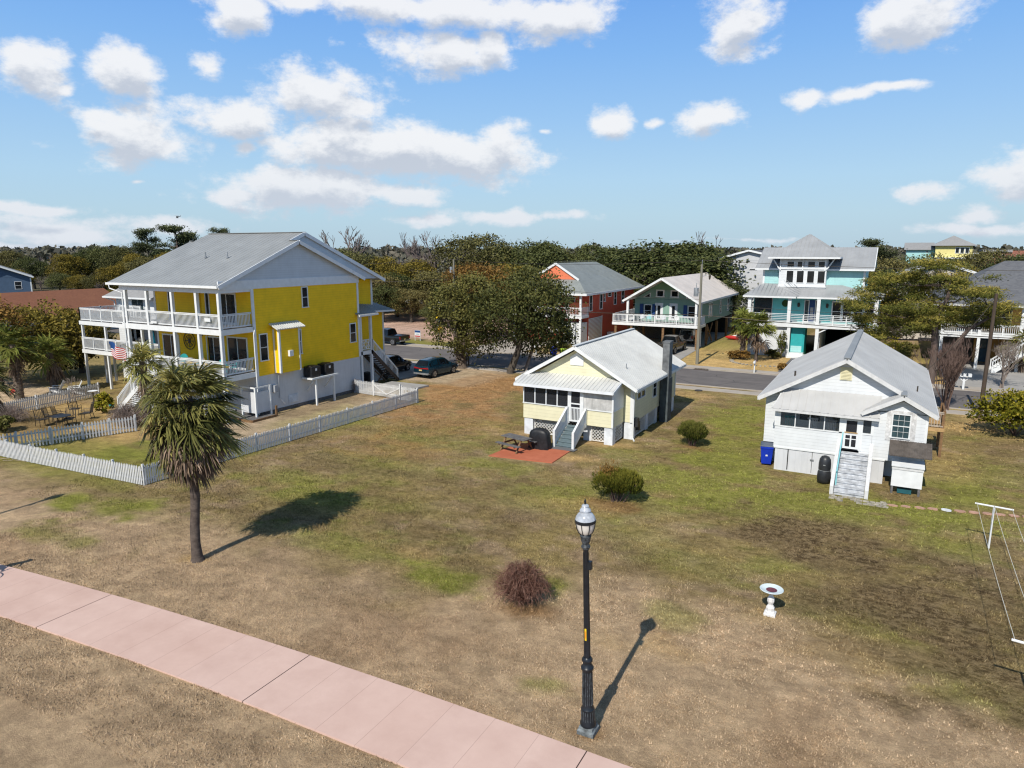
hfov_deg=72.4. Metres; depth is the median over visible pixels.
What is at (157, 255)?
brown tree
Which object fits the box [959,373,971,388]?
mailbox
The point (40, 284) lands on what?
bare tree
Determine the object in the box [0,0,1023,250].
sky
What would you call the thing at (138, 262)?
evergreen oak
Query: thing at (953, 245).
distant yellow house
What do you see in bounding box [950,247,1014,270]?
evergreen oak
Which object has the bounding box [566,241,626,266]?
spreading oak
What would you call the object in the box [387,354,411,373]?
parked car
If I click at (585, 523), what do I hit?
street lamp
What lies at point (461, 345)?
roadside oak
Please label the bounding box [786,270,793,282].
window
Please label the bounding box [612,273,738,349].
green stilt house
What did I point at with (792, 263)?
window
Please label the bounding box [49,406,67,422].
patio chair
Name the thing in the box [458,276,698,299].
power line
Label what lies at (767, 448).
wheeled bin
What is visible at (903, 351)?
pine shrub
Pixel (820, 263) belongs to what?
window
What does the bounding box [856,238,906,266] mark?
tall pine
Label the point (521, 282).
roadside oak
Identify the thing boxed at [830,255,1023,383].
oak
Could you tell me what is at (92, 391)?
garden bath
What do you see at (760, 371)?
sidewalk
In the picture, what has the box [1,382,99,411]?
picket fence
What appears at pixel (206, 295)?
window
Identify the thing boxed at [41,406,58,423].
patio chair
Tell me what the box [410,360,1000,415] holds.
sidewalk
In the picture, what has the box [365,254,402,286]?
brown tree
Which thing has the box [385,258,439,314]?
tree
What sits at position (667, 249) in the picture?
spreading oak
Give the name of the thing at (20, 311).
yard tree
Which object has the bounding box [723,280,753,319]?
evergreen oak
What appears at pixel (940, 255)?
evergreen oak
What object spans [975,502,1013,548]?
clothesline post
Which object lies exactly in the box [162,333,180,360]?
sliding door
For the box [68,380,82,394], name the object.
adirondack chair
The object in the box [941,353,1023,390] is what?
driveway
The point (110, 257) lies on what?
evergreen oak
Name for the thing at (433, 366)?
parked car
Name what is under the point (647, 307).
window
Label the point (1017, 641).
clothesline post
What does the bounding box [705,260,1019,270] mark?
power line
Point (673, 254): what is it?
spreading oak
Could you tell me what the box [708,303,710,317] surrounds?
window
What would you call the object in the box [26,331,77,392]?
palm tree
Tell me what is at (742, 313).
palm tree
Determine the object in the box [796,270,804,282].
window
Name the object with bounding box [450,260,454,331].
utility pole
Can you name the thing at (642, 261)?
spreading oak
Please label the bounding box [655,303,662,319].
front door
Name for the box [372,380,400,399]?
picket gate
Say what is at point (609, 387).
cream cottage
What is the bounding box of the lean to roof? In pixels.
[889,439,931,459]
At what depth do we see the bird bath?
22.37 m
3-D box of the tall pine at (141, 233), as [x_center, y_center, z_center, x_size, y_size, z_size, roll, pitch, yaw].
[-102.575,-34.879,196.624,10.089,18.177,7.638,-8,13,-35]
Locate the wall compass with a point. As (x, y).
(189, 340)
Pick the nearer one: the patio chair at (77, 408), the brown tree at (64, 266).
the patio chair at (77, 408)
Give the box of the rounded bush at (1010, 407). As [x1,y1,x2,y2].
[959,387,1023,435]
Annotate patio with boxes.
[489,443,570,462]
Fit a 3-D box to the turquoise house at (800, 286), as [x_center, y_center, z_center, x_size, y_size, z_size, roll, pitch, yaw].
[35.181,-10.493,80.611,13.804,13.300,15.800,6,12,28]
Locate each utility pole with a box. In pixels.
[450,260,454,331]
[694,260,710,363]
[977,294,997,417]
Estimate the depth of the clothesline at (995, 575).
21.47 m
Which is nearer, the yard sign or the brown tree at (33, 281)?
the yard sign
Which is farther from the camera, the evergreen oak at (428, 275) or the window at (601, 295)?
the evergreen oak at (428, 275)
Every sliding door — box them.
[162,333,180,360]
[205,336,220,363]
[216,293,237,324]
[226,336,248,369]
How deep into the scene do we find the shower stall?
48.67 m
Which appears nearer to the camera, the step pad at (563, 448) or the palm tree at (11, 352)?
the step pad at (563, 448)
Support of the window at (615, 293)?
in the coral house at (592, 279)
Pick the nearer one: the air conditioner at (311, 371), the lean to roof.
the lean to roof
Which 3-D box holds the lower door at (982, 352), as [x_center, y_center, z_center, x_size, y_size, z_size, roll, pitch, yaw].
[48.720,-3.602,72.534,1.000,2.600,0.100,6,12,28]
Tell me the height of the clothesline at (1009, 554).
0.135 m
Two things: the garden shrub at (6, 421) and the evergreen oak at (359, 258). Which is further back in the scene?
the evergreen oak at (359, 258)
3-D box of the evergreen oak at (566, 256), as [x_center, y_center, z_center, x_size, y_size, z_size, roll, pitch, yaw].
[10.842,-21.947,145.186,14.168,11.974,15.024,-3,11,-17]
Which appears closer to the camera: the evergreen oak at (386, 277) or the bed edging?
the bed edging
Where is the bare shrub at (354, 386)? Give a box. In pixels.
[351,379,358,390]
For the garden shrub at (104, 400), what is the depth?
49.85 m
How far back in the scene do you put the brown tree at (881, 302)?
89.19 m
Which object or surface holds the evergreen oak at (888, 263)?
on the ground at (32, 738)
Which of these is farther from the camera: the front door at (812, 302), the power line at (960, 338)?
the front door at (812, 302)
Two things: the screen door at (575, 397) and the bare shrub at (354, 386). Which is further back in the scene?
the bare shrub at (354, 386)
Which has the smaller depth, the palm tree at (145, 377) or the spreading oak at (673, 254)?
the palm tree at (145, 377)
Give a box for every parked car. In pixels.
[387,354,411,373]
[413,356,457,377]
[679,328,695,343]
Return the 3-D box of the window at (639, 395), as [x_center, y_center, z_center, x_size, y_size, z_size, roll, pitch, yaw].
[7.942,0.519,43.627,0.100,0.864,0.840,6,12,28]
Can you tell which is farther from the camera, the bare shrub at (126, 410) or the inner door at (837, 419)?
the bare shrub at (126, 410)
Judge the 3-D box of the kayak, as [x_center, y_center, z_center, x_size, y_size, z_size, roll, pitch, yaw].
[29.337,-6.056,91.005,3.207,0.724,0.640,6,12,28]
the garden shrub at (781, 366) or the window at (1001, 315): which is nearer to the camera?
the garden shrub at (781, 366)
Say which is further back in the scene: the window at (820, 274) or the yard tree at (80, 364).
the window at (820, 274)
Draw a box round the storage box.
[890,458,924,496]
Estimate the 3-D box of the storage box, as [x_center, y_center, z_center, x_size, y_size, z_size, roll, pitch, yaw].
[18.959,4.537,33.636,1.380,1.639,0.918,6,12,28]
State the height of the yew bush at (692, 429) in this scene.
1.694 m
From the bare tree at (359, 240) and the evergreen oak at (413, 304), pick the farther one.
the bare tree at (359, 240)
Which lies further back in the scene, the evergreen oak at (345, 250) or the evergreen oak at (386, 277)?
the evergreen oak at (345, 250)
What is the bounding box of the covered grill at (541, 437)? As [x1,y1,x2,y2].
[528,427,551,449]
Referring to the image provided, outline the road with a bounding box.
[107,328,1004,410]
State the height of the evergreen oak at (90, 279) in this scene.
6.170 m
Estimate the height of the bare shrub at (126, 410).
2.065 m
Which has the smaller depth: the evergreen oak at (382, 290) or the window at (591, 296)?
the window at (591, 296)
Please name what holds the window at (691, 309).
in the green stilt house at (669, 290)
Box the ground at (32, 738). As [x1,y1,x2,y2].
[0,264,1023,767]
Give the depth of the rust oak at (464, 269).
87.22 m
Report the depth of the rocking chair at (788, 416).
37.69 m
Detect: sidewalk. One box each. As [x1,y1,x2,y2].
[384,341,1019,392]
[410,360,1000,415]
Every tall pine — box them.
[126,227,160,258]
[141,223,199,256]
[207,227,229,232]
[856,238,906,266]
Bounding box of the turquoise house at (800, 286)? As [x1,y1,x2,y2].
[743,234,883,357]
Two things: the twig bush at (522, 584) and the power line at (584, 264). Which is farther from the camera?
the power line at (584, 264)
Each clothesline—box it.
[977,504,1014,638]
[994,506,1023,595]
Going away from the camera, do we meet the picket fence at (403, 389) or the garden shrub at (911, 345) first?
the picket fence at (403, 389)
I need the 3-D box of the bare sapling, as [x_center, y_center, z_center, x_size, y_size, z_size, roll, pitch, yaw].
[-33.815,0.354,53.880,1.275,2.055,1.086,6,12,28]
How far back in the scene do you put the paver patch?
32.52 m
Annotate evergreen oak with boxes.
[0,249,29,269]
[11,256,54,288]
[42,272,73,289]
[68,246,101,276]
[79,274,113,289]
[80,244,121,278]
[98,245,136,280]
[119,256,153,274]
[337,246,366,264]
[341,250,390,275]
[371,270,405,311]
[372,284,408,321]
[380,271,422,316]
[387,288,432,321]
[407,270,459,304]
[426,232,516,273]
[467,239,522,270]
[470,265,514,298]
[553,252,577,263]
[616,271,644,307]
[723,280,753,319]
[869,255,913,326]
[869,267,934,324]
[885,254,928,269]
[913,252,978,271]
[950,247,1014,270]
[976,251,1023,271]
[1000,254,1023,260]
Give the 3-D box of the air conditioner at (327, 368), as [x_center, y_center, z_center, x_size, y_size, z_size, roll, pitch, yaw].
[-14.334,-1.219,53.917,0.862,0.880,0.910,6,12,28]
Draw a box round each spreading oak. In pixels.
[417,299,455,319]
[493,237,572,269]
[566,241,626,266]
[584,237,758,306]
[616,250,664,285]
[656,243,734,284]
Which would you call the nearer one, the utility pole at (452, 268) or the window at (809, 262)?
the window at (809, 262)
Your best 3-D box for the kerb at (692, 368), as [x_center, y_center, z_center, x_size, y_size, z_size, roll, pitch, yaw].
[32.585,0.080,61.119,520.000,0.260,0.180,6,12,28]
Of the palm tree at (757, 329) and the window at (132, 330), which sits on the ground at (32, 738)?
the palm tree at (757, 329)
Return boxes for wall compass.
[183,333,194,349]
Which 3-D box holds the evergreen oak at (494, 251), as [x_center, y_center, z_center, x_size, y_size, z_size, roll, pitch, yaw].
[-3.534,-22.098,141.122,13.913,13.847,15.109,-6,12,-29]
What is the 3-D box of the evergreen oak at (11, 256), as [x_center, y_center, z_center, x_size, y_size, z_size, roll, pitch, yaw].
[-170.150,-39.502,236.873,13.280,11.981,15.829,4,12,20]
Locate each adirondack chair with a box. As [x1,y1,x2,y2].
[48,381,65,393]
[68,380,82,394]
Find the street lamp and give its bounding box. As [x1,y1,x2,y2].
[575,499,599,738]
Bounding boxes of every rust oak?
[439,261,517,339]
[483,257,536,330]
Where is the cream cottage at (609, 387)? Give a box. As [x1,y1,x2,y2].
[513,328,685,449]
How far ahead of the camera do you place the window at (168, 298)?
51.85 m
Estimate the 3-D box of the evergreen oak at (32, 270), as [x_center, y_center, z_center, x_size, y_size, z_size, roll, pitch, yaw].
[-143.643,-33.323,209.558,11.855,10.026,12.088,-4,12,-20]
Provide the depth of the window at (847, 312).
75.40 m
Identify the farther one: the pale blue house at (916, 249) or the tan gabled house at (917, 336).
the pale blue house at (916, 249)
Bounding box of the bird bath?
[760,583,783,617]
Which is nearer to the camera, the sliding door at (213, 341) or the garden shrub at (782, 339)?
the sliding door at (213, 341)
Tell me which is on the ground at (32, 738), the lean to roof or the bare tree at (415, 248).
the bare tree at (415, 248)
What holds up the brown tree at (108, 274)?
on the ground at (32, 738)
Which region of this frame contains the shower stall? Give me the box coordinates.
[240,385,272,416]
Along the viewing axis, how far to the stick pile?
38.83 m
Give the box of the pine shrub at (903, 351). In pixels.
[882,340,916,359]
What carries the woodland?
on the ground at (32, 738)
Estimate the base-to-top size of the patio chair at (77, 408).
1.113 m
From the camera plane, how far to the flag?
55.85 m
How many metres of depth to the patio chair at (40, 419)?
46.50 m
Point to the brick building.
(1015, 252)
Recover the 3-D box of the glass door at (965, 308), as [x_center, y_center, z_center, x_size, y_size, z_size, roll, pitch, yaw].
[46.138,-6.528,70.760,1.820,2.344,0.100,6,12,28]
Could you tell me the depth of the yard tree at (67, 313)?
61.83 m
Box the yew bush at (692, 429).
[676,419,709,445]
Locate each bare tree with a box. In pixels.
[34,279,43,290]
[319,226,370,254]
[398,232,422,273]
[400,231,439,271]
[696,232,721,248]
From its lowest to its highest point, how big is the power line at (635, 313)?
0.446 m
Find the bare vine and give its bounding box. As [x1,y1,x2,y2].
[0,402,33,423]
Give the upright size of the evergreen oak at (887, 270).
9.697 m
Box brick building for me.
[979,250,1023,265]
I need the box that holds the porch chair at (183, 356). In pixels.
[180,354,187,365]
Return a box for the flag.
[108,341,125,360]
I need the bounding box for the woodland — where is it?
[0,242,1023,280]
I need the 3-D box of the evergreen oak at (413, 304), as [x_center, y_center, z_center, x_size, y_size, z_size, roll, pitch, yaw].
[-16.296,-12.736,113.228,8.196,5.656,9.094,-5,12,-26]
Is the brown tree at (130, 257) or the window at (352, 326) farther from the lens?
the brown tree at (130, 257)
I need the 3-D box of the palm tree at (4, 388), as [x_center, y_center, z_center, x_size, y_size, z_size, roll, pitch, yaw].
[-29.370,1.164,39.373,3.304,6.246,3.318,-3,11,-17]
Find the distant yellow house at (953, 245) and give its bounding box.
[931,236,977,261]
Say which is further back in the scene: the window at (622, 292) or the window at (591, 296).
the window at (622, 292)
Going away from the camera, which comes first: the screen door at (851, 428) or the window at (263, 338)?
the screen door at (851, 428)
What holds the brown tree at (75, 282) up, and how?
on the ground at (32, 738)
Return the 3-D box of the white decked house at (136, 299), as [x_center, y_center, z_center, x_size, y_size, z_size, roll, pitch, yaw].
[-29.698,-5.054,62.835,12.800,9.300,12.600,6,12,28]
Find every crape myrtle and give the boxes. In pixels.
[913,334,978,409]
[991,339,1023,387]
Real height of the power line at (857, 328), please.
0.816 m
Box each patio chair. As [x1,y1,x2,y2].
[33,408,50,427]
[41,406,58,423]
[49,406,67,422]
[62,407,76,425]
[67,401,82,415]
[81,402,94,419]
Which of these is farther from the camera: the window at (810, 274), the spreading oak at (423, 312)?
the spreading oak at (423, 312)
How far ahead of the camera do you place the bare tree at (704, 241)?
125.98 m
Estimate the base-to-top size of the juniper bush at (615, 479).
2.084 m
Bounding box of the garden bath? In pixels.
[87,390,97,402]
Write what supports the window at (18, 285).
in the slate blue house at (11, 281)
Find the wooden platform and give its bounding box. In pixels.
[230,405,277,422]
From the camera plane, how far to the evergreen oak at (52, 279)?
182.25 m
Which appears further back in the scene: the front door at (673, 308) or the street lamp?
the front door at (673, 308)
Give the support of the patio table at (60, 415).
on the ground at (32, 738)
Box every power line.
[454,259,699,264]
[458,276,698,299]
[467,304,697,314]
[701,303,1023,322]
[703,315,1023,338]
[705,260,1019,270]
[927,301,993,369]
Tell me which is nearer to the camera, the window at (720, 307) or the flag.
the flag
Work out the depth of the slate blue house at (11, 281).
147.59 m
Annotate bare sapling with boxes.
[63,377,80,402]
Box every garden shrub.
[0,415,16,432]
[93,391,114,412]
[725,350,750,358]
[763,349,781,357]
[776,329,787,357]
[777,363,787,369]
[884,337,901,350]
[899,341,920,354]
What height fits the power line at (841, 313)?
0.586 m
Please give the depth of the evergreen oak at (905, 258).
106.03 m
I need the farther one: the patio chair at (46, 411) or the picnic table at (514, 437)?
the patio chair at (46, 411)
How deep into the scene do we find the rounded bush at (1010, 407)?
43.80 m
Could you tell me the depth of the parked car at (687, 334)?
86.10 m
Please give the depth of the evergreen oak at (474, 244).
136.55 m
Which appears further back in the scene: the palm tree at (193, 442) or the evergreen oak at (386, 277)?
the evergreen oak at (386, 277)
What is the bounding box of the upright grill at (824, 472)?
[817,455,830,483]
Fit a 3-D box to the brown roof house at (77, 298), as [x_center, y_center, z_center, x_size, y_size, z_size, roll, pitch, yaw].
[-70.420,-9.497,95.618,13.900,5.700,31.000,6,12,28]
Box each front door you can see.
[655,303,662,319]
[669,303,677,320]
[808,300,814,320]
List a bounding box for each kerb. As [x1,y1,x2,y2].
[111,332,996,412]
[386,344,1007,393]
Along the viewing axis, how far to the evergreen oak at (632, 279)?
112.24 m
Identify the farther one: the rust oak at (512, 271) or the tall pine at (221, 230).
the tall pine at (221, 230)
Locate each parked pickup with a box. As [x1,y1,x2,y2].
[384,328,410,344]
[656,334,686,353]
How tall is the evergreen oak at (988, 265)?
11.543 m
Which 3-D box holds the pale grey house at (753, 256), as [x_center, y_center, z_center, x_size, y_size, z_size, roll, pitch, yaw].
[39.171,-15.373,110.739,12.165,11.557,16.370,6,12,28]
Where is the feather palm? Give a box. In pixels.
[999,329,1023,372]
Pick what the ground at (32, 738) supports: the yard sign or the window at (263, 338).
the yard sign
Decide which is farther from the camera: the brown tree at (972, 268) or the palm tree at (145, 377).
the brown tree at (972, 268)
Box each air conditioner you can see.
[303,365,320,377]
[317,362,333,374]
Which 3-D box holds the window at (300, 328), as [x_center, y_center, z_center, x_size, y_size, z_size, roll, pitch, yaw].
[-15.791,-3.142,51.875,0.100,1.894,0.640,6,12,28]
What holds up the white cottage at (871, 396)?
on the ground at (32, 738)
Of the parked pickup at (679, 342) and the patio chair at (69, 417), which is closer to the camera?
the patio chair at (69, 417)
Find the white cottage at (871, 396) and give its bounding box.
[757,329,946,499]
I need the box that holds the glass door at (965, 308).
[957,308,978,330]
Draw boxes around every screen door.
[569,391,580,421]
[842,418,859,449]
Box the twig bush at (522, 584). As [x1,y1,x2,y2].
[488,558,553,612]
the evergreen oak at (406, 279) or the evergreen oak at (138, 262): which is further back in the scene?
the evergreen oak at (138, 262)
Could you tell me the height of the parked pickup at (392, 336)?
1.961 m
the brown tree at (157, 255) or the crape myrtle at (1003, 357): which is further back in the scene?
the brown tree at (157, 255)
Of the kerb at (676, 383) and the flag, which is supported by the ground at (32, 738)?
the kerb at (676, 383)
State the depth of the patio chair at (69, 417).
46.96 m
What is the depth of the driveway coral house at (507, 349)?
83.92 m
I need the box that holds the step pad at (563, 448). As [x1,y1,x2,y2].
[551,446,576,451]
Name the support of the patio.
on the ground at (32, 738)
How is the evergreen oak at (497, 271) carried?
on the ground at (32, 738)
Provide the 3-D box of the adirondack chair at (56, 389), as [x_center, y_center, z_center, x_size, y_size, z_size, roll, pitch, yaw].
[-36.791,0.279,56.749,1.173,1.197,0.920,-2,11,-11]
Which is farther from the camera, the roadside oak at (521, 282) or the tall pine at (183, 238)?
the tall pine at (183, 238)
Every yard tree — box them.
[0,293,37,372]
[0,303,81,367]
[9,296,104,378]
[61,317,116,372]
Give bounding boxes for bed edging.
[729,359,775,366]
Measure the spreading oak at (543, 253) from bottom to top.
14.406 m
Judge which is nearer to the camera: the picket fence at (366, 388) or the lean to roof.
the lean to roof
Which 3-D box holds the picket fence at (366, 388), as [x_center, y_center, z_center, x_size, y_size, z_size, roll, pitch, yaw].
[-12.082,0.252,56.926,2.158,1.150,0.163,7,13,33]
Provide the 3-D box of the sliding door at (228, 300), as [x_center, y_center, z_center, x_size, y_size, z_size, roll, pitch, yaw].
[-19.961,-5.260,48.994,1.950,2.230,0.073,6,12,28]
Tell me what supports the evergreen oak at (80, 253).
on the ground at (32, 738)
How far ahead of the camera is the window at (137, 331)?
62.24 m
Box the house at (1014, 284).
[926,261,1023,372]
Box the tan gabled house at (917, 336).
[884,261,976,338]
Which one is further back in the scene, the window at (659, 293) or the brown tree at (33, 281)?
the brown tree at (33, 281)
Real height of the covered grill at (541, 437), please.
1.200 m
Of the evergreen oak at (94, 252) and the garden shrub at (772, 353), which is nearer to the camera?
the garden shrub at (772, 353)
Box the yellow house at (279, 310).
[105,232,398,417]
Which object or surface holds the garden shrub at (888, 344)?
on the ground at (32, 738)
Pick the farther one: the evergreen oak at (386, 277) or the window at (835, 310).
the evergreen oak at (386, 277)
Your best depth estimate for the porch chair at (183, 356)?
50.60 m
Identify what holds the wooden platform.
on the ground at (32, 738)
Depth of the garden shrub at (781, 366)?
67.83 m
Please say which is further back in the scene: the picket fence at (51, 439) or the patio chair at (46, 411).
the patio chair at (46, 411)
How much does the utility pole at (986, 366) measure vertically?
8.901 m
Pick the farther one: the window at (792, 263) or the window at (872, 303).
the window at (792, 263)
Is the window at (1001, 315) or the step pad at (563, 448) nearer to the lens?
the step pad at (563, 448)
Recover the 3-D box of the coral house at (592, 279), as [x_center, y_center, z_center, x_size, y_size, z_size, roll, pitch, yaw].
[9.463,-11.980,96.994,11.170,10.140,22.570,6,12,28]
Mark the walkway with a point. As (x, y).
(402, 726)
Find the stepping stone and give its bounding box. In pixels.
[954,509,965,512]
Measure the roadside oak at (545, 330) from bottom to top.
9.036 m
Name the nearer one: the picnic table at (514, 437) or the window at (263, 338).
the picnic table at (514, 437)
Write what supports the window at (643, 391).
in the cream cottage at (609, 387)
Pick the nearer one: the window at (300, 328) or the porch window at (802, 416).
the porch window at (802, 416)
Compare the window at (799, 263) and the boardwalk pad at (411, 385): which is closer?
the boardwalk pad at (411, 385)
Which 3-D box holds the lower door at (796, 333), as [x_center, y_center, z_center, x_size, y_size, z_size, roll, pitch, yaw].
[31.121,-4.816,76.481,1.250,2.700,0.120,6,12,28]
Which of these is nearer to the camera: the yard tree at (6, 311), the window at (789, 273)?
the yard tree at (6, 311)
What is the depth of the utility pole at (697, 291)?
70.69 m
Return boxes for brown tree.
[9,269,36,283]
[43,253,91,289]
[62,274,94,288]
[92,265,128,289]
[111,253,144,275]
[154,251,169,258]
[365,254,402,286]
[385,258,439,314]
[502,265,541,274]
[867,271,911,323]
[957,259,979,271]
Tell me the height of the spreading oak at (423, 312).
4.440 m
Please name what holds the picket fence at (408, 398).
on the ground at (32, 738)
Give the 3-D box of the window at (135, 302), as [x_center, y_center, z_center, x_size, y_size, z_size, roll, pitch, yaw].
[-32.919,-6.906,61.562,1.820,1.644,0.100,6,12,28]
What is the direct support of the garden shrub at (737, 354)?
on the ground at (32, 738)
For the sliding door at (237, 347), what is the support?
in the yellow house at (279, 310)
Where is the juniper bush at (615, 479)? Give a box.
[590,458,645,502]
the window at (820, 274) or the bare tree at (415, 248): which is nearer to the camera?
the window at (820, 274)
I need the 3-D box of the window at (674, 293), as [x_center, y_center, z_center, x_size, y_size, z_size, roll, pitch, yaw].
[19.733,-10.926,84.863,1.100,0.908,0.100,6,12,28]
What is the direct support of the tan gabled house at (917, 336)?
on the ground at (32, 738)
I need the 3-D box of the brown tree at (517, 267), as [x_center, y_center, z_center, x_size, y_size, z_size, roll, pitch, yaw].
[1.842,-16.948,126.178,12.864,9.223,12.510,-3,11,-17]
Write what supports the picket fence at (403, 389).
on the ground at (32, 738)
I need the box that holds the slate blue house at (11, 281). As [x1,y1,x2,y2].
[0,265,33,292]
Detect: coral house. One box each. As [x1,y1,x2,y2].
[472,339,549,351]
[515,260,644,343]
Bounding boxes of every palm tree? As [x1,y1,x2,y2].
[0,322,15,391]
[0,322,47,399]
[0,362,22,411]
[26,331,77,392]
[116,337,168,420]
[134,353,250,562]
[730,307,755,358]
[737,309,778,360]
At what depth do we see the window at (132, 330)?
62.53 m
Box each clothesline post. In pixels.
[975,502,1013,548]
[1011,638,1023,643]
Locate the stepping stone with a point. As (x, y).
(960, 511)
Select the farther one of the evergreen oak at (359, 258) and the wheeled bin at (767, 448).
the evergreen oak at (359, 258)
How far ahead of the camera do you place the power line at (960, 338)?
46.28 m
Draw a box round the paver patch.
[829,494,887,508]
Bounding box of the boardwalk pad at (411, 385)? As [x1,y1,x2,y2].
[375,381,428,389]
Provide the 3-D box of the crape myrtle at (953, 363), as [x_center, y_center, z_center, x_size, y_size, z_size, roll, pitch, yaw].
[32.034,-0.893,50.912,4.005,5.871,4.080,-1,11,-3]
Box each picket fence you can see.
[0,415,136,449]
[0,439,145,485]
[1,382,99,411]
[141,389,417,483]
[354,379,372,394]
[401,385,418,401]
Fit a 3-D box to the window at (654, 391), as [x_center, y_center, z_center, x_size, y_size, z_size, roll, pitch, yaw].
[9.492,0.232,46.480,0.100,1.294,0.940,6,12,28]
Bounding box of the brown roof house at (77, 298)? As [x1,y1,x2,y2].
[0,288,116,330]
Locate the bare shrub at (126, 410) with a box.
[102,401,144,426]
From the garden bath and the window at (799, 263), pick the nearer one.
the garden bath
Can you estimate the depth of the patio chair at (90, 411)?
48.33 m
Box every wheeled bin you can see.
[364,371,370,384]
[760,441,773,463]
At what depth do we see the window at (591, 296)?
88.14 m
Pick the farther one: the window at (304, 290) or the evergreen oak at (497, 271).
the evergreen oak at (497, 271)
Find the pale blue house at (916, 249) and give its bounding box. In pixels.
[904,243,934,262]
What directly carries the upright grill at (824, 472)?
on the ground at (32, 738)
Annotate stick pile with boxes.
[0,452,44,463]
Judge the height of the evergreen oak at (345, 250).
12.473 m
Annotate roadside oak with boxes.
[422,267,509,368]
[458,260,586,373]
[506,279,578,370]
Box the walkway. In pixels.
[0,564,631,767]
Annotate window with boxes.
[14,281,21,288]
[131,299,144,314]
[131,329,135,340]
[135,329,140,339]
[167,292,170,316]
[204,293,210,313]
[258,333,269,361]
[300,328,302,353]
[301,286,308,307]
[349,323,356,342]
[589,295,592,311]
[599,294,602,309]
[613,292,616,304]
[621,290,624,302]
[637,391,641,399]
[642,388,645,397]
[644,304,651,316]
[652,382,656,397]
[656,290,664,296]
[670,290,678,297]
[687,306,694,318]
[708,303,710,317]
[719,299,721,313]
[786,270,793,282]
[787,261,794,266]
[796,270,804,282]
[797,261,804,266]
[800,414,819,421]
[806,270,814,282]
[807,261,815,266]
[817,271,825,282]
[818,261,826,266]
[830,301,841,321]
[841,303,851,321]
[864,302,874,320]
[890,413,911,439]
[997,309,1012,327]
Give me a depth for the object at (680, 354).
79.82 m
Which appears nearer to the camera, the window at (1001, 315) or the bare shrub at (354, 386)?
the bare shrub at (354, 386)
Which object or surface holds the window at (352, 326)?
in the yellow house at (279, 310)
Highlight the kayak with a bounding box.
[725,335,738,339]
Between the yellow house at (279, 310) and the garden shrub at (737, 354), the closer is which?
the yellow house at (279, 310)
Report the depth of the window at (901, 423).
34.22 m
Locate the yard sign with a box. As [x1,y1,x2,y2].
[415,330,420,340]
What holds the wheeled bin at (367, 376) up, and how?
on the ground at (32, 738)
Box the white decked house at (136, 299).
[78,288,159,389]
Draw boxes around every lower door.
[790,327,803,352]
[977,338,987,361]
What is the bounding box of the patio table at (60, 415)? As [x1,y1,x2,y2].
[51,414,70,426]
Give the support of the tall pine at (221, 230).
on the ground at (32, 738)
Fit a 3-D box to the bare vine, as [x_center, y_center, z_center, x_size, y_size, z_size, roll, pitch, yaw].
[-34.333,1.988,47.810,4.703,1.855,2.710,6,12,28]
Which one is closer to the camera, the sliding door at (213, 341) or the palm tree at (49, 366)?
the sliding door at (213, 341)
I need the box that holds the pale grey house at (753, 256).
[715,250,762,326]
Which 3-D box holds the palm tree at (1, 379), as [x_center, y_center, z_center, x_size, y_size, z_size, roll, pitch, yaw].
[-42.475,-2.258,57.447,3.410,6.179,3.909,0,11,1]
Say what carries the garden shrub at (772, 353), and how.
on the ground at (32, 738)
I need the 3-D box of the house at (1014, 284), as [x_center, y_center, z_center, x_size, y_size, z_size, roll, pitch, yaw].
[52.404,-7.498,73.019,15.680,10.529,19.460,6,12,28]
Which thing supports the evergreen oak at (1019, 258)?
on the ground at (32, 738)
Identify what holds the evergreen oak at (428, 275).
on the ground at (32, 738)
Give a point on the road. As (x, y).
(959, 398)
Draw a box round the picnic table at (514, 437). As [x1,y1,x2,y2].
[495,433,536,453]
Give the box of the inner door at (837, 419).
[832,417,839,430]
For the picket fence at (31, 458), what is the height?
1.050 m

